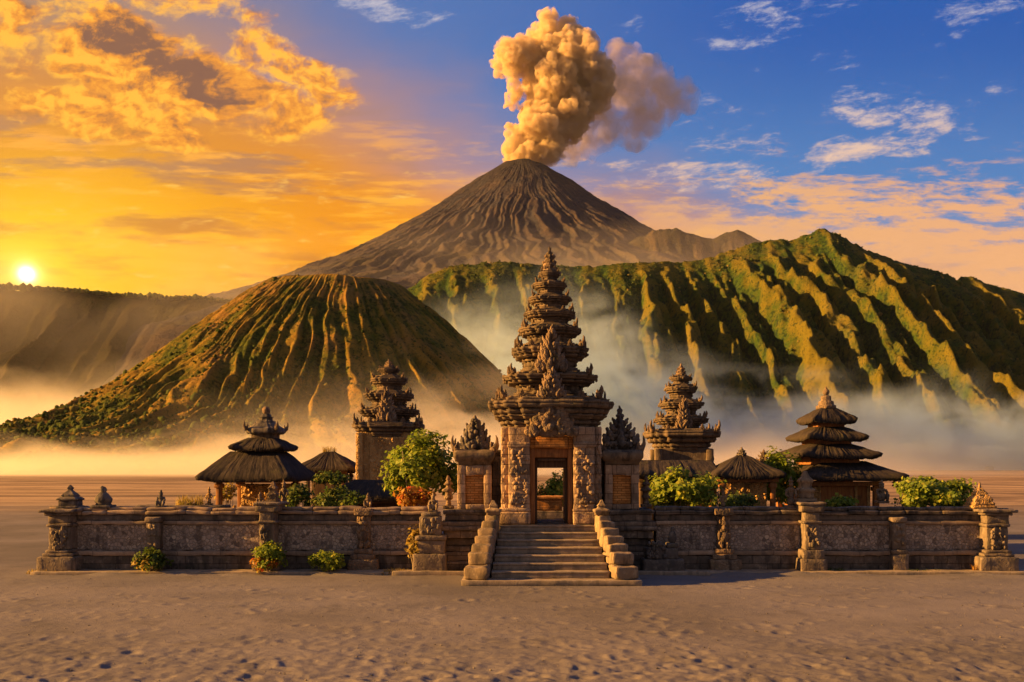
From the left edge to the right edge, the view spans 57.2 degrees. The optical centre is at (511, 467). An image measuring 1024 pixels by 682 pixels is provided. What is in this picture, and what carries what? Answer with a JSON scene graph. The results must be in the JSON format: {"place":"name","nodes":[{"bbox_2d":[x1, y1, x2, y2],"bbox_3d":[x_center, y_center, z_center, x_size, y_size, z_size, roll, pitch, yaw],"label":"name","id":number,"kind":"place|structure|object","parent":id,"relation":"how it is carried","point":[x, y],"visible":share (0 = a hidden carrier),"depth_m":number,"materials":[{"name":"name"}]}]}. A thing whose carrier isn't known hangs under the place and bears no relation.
{"place":"outdoors","nodes":[
{"label":"outdoors","id":0,"kind":"place"},
{"bbox_2d":[0,288,224,424],"bbox_3d":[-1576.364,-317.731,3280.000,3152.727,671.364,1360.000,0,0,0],"label":"rim hill","id":1,"kind":"structure","parent":0,"point":[58,348],"depth_m":3180.99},
{"bbox_2d":[0,282,232,302],"bbox_3d":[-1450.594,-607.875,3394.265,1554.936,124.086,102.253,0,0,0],"label":"rim shrubbery","id":2,"kind":"object","parent":1,"relation":"on","point":[23,287],"visible":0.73,"depth_m":3373.71,"materials":[{"name":"green plant"}]},
{"bbox_2d":[135,504,230,507],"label":"terrace wall","id":3,"kind":"structure","parent":0,"point":[213,506],"depth_m":32.34,"materials":[{"name":"stone"}]},
{"bbox_2d":[175,494,204,504],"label":"grass tuft","id":4,"kind":"object","parent":3,"relation":"on","point":[190,502],"visible":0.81,"depth_m":32.54,"materials":[{"name":"plant"}]},
{"bbox_2d":[205,487,213,504],"bbox_3d":[-10.548,0.987,32.700,0.262,0.637,0.238,0,0,0],"label":"stone statue","id":5,"kind":"object","parent":3,"relation":"on","point":[209,496],"visible":1,"depth_m":32.66,"materials":[{"name":"grey stone"}]},
{"bbox_2d":[0,273,649,473],"bbox_3d":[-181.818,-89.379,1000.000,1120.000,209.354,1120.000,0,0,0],"label":"cone hill","id":6,"kind":"structure","parent":0,"point":[320,295],"depth_m":831.20,"materials":[{"name":"green plant"}]},
{"bbox_2d":[0,274,649,470],"bbox_3d":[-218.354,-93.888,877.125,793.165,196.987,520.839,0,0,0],"label":"shrubbery","id":7,"kind":"object","parent":6,"relation":"on","point":[146,455],"visible":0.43,"depth_m":742.23,"materials":[{"name":"green plant"}]},
{"bbox_2d":[352,359,424,505],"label":"stone tower","id":8,"kind":"structure","parent":0,"point":[388,426],"depth_m":42.70,"materials":[{"name":"stone"}]},
{"bbox_2d":[102,158,693,385],"bbox_3d":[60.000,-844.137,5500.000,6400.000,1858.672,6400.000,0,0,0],"label":"volcano","id":9,"kind":"structure","parent":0,"point":[523,210],"depth_m":4362.57,"materials":[{"name":"brown stone"}]},
{"bbox_2d":[0,470,1023,681],"bbox_3d":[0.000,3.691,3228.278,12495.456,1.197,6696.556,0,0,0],"label":"sand ground","id":10,"kind":"structure","parent":0,"point":[842,617],"depth_m":19.33,"materials":[{"name":"brown sand"}]},
{"bbox_2d":[131,547,173,571],"bbox_3d":[-10.776,2.796,28.117,1.045,0.831,0.930,0,0,18],"label":"bush","id":11,"kind":"object","parent":10,"relation":"on","point":[154,560],"visible":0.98,"depth_m":27.93,"materials":[{"name":"green plant"}]},
{"bbox_2d":[214,483,236,507],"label":"courtyard shrub","id":12,"kind":"object","parent":10,"relation":"on","point":[230,490],"visible":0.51,"depth_m":38.91,"materials":[{"name":"green plant"}]},
{"bbox_2d":[30,501,427,574],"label":"perimeter wall","id":13,"kind":"structure","parent":10,"relation":"on","point":[83,540],"depth_m":28.77,"materials":[{"name":"stone"}]},
{"bbox_2d":[55,485,84,508],"bbox_3d":[-13.664,0.911,29.048,0.690,0.735,0.583,0,0,0],"label":"stone finial","id":14,"kind":"object","parent":13,"relation":"on","point":[70,498],"visible":0.98,"depth_m":28.82,"materials":[{"name":"grey stone"}]},
{"bbox_2d":[90,486,115,507],"bbox_3d":[-12.641,0.914,29.052,0.616,0.680,0.525,0,0,0],"label":"stone finial","id":15,"kind":"object","parent":13,"relation":"on","point":[103,498],"visible":0.98,"depth_m":28.88,"materials":[{"name":"grey stone"}]},
{"bbox_2d":[155,490,166,506],"bbox_3d":[-10.854,0.973,29.044,0.317,0.555,0.296,0,0,0],"label":"stone statue","id":16,"kind":"object","parent":13,"relation":"on","point":[160,502],"visible":0.99,"depth_m":28.98,"materials":[{"name":"grey stone"}]},
{"bbox_2d":[256,492,263,501],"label":"stone statue","id":17,"kind":"object","parent":13,"relation":"on","point":[260,498],"visible":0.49,"depth_m":29.01,"materials":[{"name":"grey stone"}]},
{"bbox_2d":[266,482,279,501],"bbox_3d":[-7.396,0.753,29.051,0.383,0.628,0.332,0,0,0],"label":"stone finial","id":18,"kind":"object","parent":13,"relation":"on","point":[272,494],"visible":0.98,"depth_m":28.93,"materials":[{"name":"grey stone"}]},
{"bbox_2d":[279,480,289,504],"bbox_3d":[-7.240,0.791,29.797,0.320,0.799,0.297,0,0,0],"label":"stone statue","id":19,"kind":"object","parent":13,"relation":"on","point":[284,494],"visible":0.71,"depth_m":29.74,"materials":[{"name":"grey stone"}]},
{"bbox_2d":[363,493,371,507],"bbox_3d":[-4.461,1.031,29.044,0.269,0.487,0.262,0,0,0],"label":"stone statue","id":20,"kind":"object","parent":13,"relation":"on","point":[367,503],"visible":0.92,"depth_m":28.99,"materials":[{"name":"grey stone"}]},
{"bbox_2d":[195,406,315,507],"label":"thatched pavilion","id":21,"kind":"structure","parent":10,"relation":"on","point":[261,455],"depth_m":35.43,"materials":[{"name":"plant"}]},
{"bbox_2d":[249,540,287,572],"bbox_3d":[-7.284,2.692,28.119,1.148,1.049,0.999,0,0,0],"label":"bush","id":22,"kind":"object","parent":10,"relation":"on","point":[270,554],"visible":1,"depth_m":27.88,"materials":[{"name":"green plant"}]},
{"bbox_2d":[279,482,314,506],"bbox_3d":[-7.594,1.865,33.532,1.205,2.675,1.222,0,0,-42],"label":"courtyard shrub","id":23,"kind":"object","parent":10,"relation":"on","point":[298,495],"visible":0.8,"depth_m":33.29,"materials":[{"name":"green plant"}]},
{"bbox_2d":[306,549,345,571],"bbox_3d":[-5.575,2.834,28.129,1.204,0.756,1.092,0,0,0],"label":"bush","id":24,"kind":"object","parent":10,"relation":"on","point":[332,561],"visible":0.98,"depth_m":27.91,"materials":[{"name":"green plant"}]},
{"bbox_2d":[302,452,355,506],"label":"thatched pavilion","id":25,"kind":"structure","parent":10,"relation":"on","point":[334,462],"depth_m":45.15,"materials":[{"name":"plant"}]},
{"bbox_2d":[321,445,336,451],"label":"grass tuft","id":26,"kind":"object","parent":25,"relation":"on","point":[328,450],"visible":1,"depth_m":45.93,"materials":[{"name":"plant"}]},
{"bbox_2d":[309,470,350,491],"bbox_3d":[-6.767,1.645,34.964,1.300,3.116,1.538,0,0,-42],"label":"umbrella tree","id":27,"kind":"object","parent":10,"relation":"on","point":[331,477],"visible":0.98,"depth_m":34.69,"materials":[{"name":"green plant"}]},
{"bbox_2d":[308,483,365,506],"bbox_3d":[-6.064,1.886,33.011,2.035,2.654,1.607,0,0,15],"label":"courtyard shrub","id":28,"kind":"object","parent":10,"relation":"on","point":[330,498],"visible":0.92,"depth_m":32.72,"materials":[{"name":"green plant"}]},
{"bbox_2d":[320,479,406,506],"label":"long pavilion","id":29,"kind":"structure","parent":10,"relation":"on","point":[379,496],"depth_m":35.21,"materials":[{"name":"stone"}]},
{"bbox_2d":[382,568,402,574],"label":"grass tuft","id":30,"kind":"object","parent":10,"relation":"on","point":[389,571],"visible":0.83,"depth_m":27.94,"materials":[{"name":"plant"}]},
{"bbox_2d":[404,524,419,568],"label":"shrub","id":31,"kind":"object","parent":10,"relation":"on","point":[412,544],"visible":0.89,"depth_m":28.14,"materials":[{"name":"yellow plant"}]},
{"bbox_2d":[393,486,436,506],"bbox_3d":[-3.215,1.906,30.989,1.468,2.602,1.206,0,0,-22],"label":"flowering shrub","id":32,"kind":"object","parent":10,"relation":"on","point":[414,495],"visible":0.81,"depth_m":30.78,"materials":[{"name":"orange plant"}]},
{"bbox_2d":[379,428,457,505],"bbox_3d":[-3.113,0.906,32.891,3.196,4.619,2.425,0,0,0],"label":"leafy tree","id":33,"kind":"object","parent":10,"relation":"on","point":[421,460],"visible":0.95,"depth_m":32.55,"materials":[{"name":"green plant"}]},
{"bbox_2d":[392,511,463,575],"bbox_3d":[-2.323,2.295,28.270,2.457,1.917,1.103,0,0,0],"label":"stone pedestal","id":34,"kind":"object","parent":10,"relation":"on","point":[430,558],"visible":0.92,"depth_m":27.95,"materials":[{"name":"grey stone"}]},
{"bbox_2d":[427,493,437,511],"bbox_3d":[-2.396,1.067,28.546,0.338,0.597,0.315,0,0,0],"label":"stone statue","id":35,"kind":"object","parent":34,"relation":"on","point":[433,507],"visible":0.98,"depth_m":28.47,"materials":[{"name":"grey stone"}]},
{"bbox_2d":[442,415,500,570],"bbox_3d":[-1.155,0.782,29.536,2.322,4.872,2.144,0,0,0],"label":"side shrine","id":36,"kind":"object","parent":10,"relation":"on","point":[476,454],"visible":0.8,"depth_m":28.90,"materials":[{"name":"stone"}]},
{"bbox_2d":[442,475,454,508],"bbox_3d":[-1.998,0.777,29.400,0.410,1.061,0.426,0,0,0],"label":"stone lantern","id":37,"kind":"object","parent":36,"relation":"on","point":[448,490],"visible":0.99,"depth_m":29.32,"materials":[{"name":"grey stone"}]},
{"bbox_2d":[0,575,1023,681],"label":"pebbles","id":38,"kind":"object","parent":10,"relation":"on","point":[508,627],"visible":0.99,"depth_m":18.71,"materials":[{"name":"brown stone"}]},
{"bbox_2d":[537,495,562,518],"bbox_3d":[1.636,2.215,40.050,2.437,2.025,0.938,0,0,0],"label":"stone altar","id":39,"kind":"object","parent":10,"relation":"on","point":[549,506],"visible":0.34,"depth_m":39.74,"materials":[{"name":"brown stone"}]},
{"bbox_2d":[537,469,562,506],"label":"courtyard shrub","id":40,"kind":"object","parent":10,"relation":"on","point":[553,487],"visible":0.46,"depth_m":43.70,"materials":[{"name":"green plant"}]},
{"bbox_2d":[488,246,613,530],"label":"temple gate","id":41,"kind":"structure","parent":10,"relation":"on","point":[549,413],"depth_m":28.59,"materials":[{"name":"stone"}]},
{"bbox_2d":[461,500,641,585],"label":"stone staircase","id":42,"kind":"structure","parent":10,"relation":"on","point":[597,553],"depth_m":26.53,"materials":[{"name":"grey stone"}]},
{"bbox_2d":[601,405,657,570],"bbox_3d":[3.388,0.633,29.534,2.320,5.172,2.144,0,0,0],"label":"side shrine","id":43,"kind":"object","parent":10,"relation":"on","point":[621,459],"visible":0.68,"depth_m":28.90,"materials":[{"name":"stone"}]},
{"bbox_2d":[640,476,651,507],"bbox_3d":[4.198,0.760,29.398,0.392,1.001,0.380,0,0,0],"label":"stone lantern","id":44,"kind":"object","parent":43,"relation":"on","point":[645,489],"visible":1,"depth_m":29.32,"materials":[{"name":"grey stone"}]},
{"bbox_2d":[638,526,709,575],"bbox_3d":[4.634,2.511,28.270,2.457,1.483,1.101,0,0,0],"label":"stone pedestal","id":45,"kind":"object","parent":10,"relation":"on","point":[659,558],"visible":0.97,"depth_m":27.91,"materials":[{"name":"grey stone"}]},
{"bbox_2d":[639,460,717,541],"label":"long pavilion","id":46,"kind":"structure","parent":10,"relation":"on","point":[647,468],"depth_m":35.26,"materials":[{"name":"stone"}]},
{"bbox_2d":[648,464,726,508],"bbox_3d":[6.159,1.542,33.402,2.966,3.341,2.661,0,0,0],"label":"courtyard shrub","id":47,"kind":"object","parent":10,"relation":"on","point":[673,488],"visible":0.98,"depth_m":32.83,"materials":[{"name":"green plant"}]},
{"bbox_2d":[709,490,759,506],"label":"courtyard shrub","id":48,"kind":"object","parent":10,"relation":"on","point":[737,499],"visible":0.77,"depth_m":32.09,"materials":[{"name":"green plant"}]},
{"bbox_2d":[709,447,786,506],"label":"thatched pavilion","id":49,"kind":"structure","parent":10,"relation":"on","point":[741,471],"depth_m":34.31,"materials":[{"name":"plant"}]},
{"bbox_2d":[756,449,767,461],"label":"stone tower","id":50,"kind":"structure","parent":10,"relation":"on","point":[763,453],"depth_m":91.69,"materials":[{"name":"brown stone"}]},
{"bbox_2d":[762,446,802,506],"bbox_3d":[10.202,1.188,35.579,1.795,4.040,1.444,0,0,0],"label":"leafy tree","id":51,"kind":"object","parent":10,"relation":"on","point":[784,464],"visible":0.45,"depth_m":35.29,"materials":[{"name":"green plant"}]},
{"bbox_2d":[828,567,844,570],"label":"grass tuft","id":52,"kind":"object","parent":10,"relation":"on","point":[838,569],"visible":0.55,"depth_m":28.28,"materials":[{"name":"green plant"}]},
{"bbox_2d":[653,501,1023,574],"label":"perimeter wall","id":53,"kind":"structure","parent":10,"relation":"on","point":[816,537],"depth_m":28.74,"materials":[{"name":"stone"}]},
{"bbox_2d":[717,489,728,507],"bbox_3d":[6.532,0.965,29.052,0.402,0.618,0.230,0,0,0],"label":"stone statue","id":54,"kind":"object","parent":53,"relation":"on","point":[723,499],"visible":0.88,"depth_m":29.02,"materials":[{"name":"grey stone"}]},
{"bbox_2d":[784,476,797,507],"bbox_3d":[8.623,0.767,29.049,0.401,0.973,0.370,0,0,0],"label":"stone statue","id":55,"kind":"object","parent":53,"relation":"on","point":[790,490],"visible":1,"depth_m":28.98,"materials":[{"name":"grey stone"}]},
{"bbox_2d":[794,471,816,501],"bbox_3d":[9.074,0.590,29.048,0.585,0.963,0.514,0,0,0],"label":"stone finial","id":56,"kind":"object","parent":53,"relation":"on","point":[805,490],"visible":0.97,"depth_m":28.86,"materials":[{"name":"grey stone"}]},
{"bbox_2d":[963,482,996,508],"bbox_3d":[14.477,0.869,29.049,0.758,0.818,0.667,0,0,0],"label":"stone finial","id":57,"kind":"object","parent":53,"relation":"on","point":[979,498],"visible":0.98,"depth_m":28.82,"materials":[{"name":"beige stone"}]},
{"bbox_2d":[824,493,858,506],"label":"courtyard shrub","id":58,"kind":"object","parent":10,"relation":"on","point":[840,500],"visible":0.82,"depth_m":31.83,"materials":[{"name":"green plant"}]},
{"bbox_2d":[776,386,908,506],"bbox_3d":[12.725,0.014,37.010,4.240,6.411,3.977,0,0,-3],"label":"thatched pagoda","id":59,"kind":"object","parent":10,"relation":"on","point":[830,454],"visible":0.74,"depth_m":35.91,"materials":[{"name":"plant"}]},
{"bbox_2d":[874,480,889,502],"bbox_3d":[12.091,0.790,30.697,0.429,0.767,0.388,0,0,0],"label":"stone statue","id":60,"kind":"object","parent":10,"relation":"on","point":[882,496],"visible":1,"depth_m":30.61,"materials":[{"name":"grey stone"}]},
{"bbox_2d":[892,475,976,506],"bbox_3d":[15.709,1.750,34.731,3.070,2.933,2.852,0,0,19],"label":"courtyard shrub","id":61,"kind":"object","parent":10,"relation":"on","point":[920,491],"visible":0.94,"depth_m":34.02,"materials":[{"name":"green plant"}]},
{"bbox_2d":[0,0,1023,296],"label":"sky","id":62,"kind":"structure","parent":0,"point":[164,147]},
{"bbox_2d":[642,364,720,506],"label":"stone tower","id":63,"kind":"structure","parent":0,"point":[679,434],"depth_m":40.91,"materials":[{"name":"stone"}]},
{"bbox_2d":[625,228,760,259],"bbox_3d":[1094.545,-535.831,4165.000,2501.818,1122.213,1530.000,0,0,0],"label":"shoulder hill","id":64,"kind":"structure","parent":0,"point":[689,245],"depth_m":4259.13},
{"bbox_2d":[407,228,1023,469],"bbox_3d":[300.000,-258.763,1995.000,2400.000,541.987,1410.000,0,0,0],"label":"ridge hill","id":65,"kind":"structure","parent":0,"point":[996,435],"depth_m":1774.49,"materials":[{"name":"green plant"}]},
{"bbox_2d":[410,228,1022,448],"bbox_3d":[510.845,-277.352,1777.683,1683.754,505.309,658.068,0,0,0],"label":"ridge shrubbery","id":66,"kind":"object","parent":65,"relation":"on","point":[752,324],"visible":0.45,"depth_m":1849.18,"materials":[{"name":"green plant"}]}
]}

